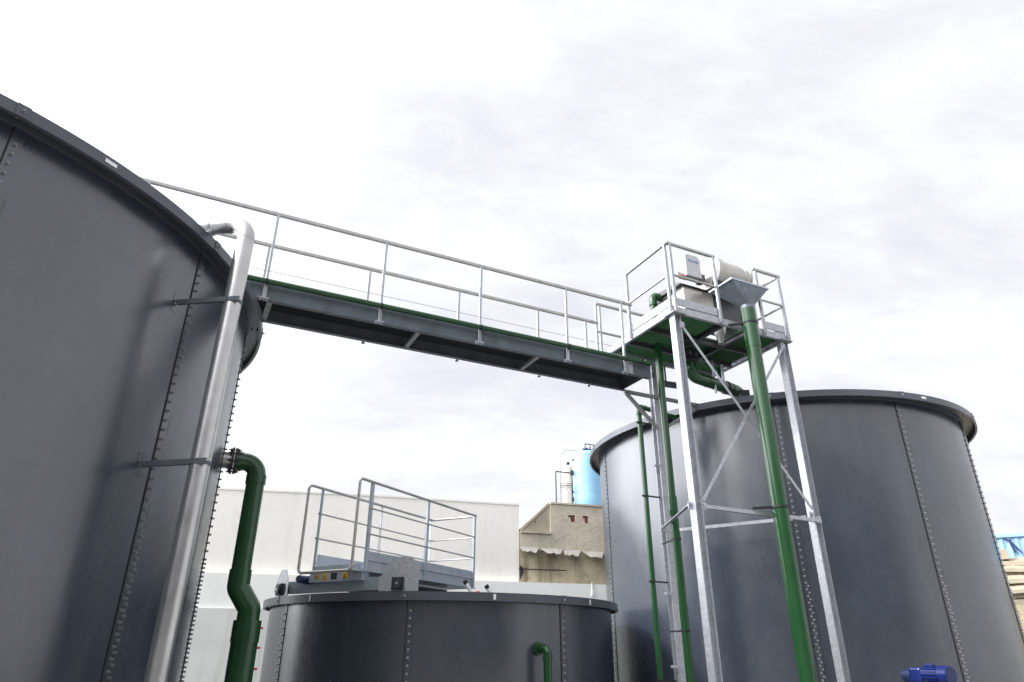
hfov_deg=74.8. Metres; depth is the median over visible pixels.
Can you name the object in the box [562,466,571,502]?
beige vessel
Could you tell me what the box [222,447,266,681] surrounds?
green offset pipe
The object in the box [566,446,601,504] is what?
blue water tank
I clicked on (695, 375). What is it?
green outlet pipe
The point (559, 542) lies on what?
concrete building
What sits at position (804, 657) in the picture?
green drop pipe
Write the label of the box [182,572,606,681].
white wall
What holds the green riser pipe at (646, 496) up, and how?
on the ground
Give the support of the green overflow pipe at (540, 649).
attached to the storage tank at (415, 636)
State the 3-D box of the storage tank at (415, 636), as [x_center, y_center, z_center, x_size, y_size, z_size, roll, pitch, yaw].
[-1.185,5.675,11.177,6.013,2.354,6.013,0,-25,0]
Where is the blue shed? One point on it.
(1013, 544)
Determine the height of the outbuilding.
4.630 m
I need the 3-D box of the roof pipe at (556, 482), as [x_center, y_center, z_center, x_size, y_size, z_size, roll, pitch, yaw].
[1.514,4.399,19.524,0.520,1.218,0.037,7,-26,-14]
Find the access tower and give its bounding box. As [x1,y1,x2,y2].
[594,241,850,681]
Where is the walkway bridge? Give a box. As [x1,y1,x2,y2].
[141,177,650,390]
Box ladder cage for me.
[561,483,572,502]
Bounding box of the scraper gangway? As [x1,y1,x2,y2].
[274,477,476,596]
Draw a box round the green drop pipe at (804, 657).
[728,306,817,681]
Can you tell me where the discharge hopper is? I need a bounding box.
[709,277,768,308]
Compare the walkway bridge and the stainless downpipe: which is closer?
the stainless downpipe
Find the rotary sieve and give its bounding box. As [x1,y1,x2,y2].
[657,254,752,345]
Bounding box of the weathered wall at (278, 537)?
[202,488,518,581]
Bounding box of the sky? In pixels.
[0,0,1023,534]
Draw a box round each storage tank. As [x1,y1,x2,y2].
[0,93,264,681]
[259,591,618,681]
[589,389,1023,681]
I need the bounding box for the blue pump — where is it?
[900,664,956,681]
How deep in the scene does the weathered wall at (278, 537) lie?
16.68 m
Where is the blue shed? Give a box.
[995,533,1023,604]
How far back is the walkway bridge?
9.73 m
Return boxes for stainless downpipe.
[133,217,254,681]
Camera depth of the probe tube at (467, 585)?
9.20 m
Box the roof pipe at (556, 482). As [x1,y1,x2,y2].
[555,471,569,501]
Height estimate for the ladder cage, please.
0.849 m
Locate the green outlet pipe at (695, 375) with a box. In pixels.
[685,347,749,403]
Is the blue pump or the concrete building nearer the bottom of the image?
the blue pump
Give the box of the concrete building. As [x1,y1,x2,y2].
[519,502,605,584]
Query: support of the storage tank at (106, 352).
on the ground
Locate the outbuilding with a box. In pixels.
[999,549,1023,631]
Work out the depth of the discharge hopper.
10.67 m
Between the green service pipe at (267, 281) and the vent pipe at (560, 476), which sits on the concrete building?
the vent pipe at (560, 476)
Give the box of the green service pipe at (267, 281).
[247,274,652,365]
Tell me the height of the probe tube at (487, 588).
0.157 m
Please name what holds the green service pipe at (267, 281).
attached to the walkway bridge
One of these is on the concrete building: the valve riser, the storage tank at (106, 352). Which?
the valve riser
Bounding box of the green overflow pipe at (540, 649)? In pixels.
[533,642,551,681]
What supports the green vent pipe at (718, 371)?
attached to the green outlet pipe at (695, 375)
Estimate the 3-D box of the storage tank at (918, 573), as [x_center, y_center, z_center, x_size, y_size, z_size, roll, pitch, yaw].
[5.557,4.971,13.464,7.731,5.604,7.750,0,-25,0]
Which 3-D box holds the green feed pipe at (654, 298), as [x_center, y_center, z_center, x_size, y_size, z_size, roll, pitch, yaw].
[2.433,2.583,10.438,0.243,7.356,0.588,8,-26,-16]
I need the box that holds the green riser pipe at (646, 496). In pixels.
[636,404,679,681]
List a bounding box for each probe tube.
[463,579,479,591]
[484,584,491,591]
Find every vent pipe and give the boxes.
[560,449,578,502]
[717,367,721,378]
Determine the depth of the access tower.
10.36 m
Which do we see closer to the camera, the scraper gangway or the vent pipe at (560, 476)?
the scraper gangway
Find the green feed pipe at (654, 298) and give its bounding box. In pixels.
[649,293,694,681]
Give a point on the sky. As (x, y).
(866, 156)
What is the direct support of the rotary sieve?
on the access tower
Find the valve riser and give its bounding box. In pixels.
[570,470,573,502]

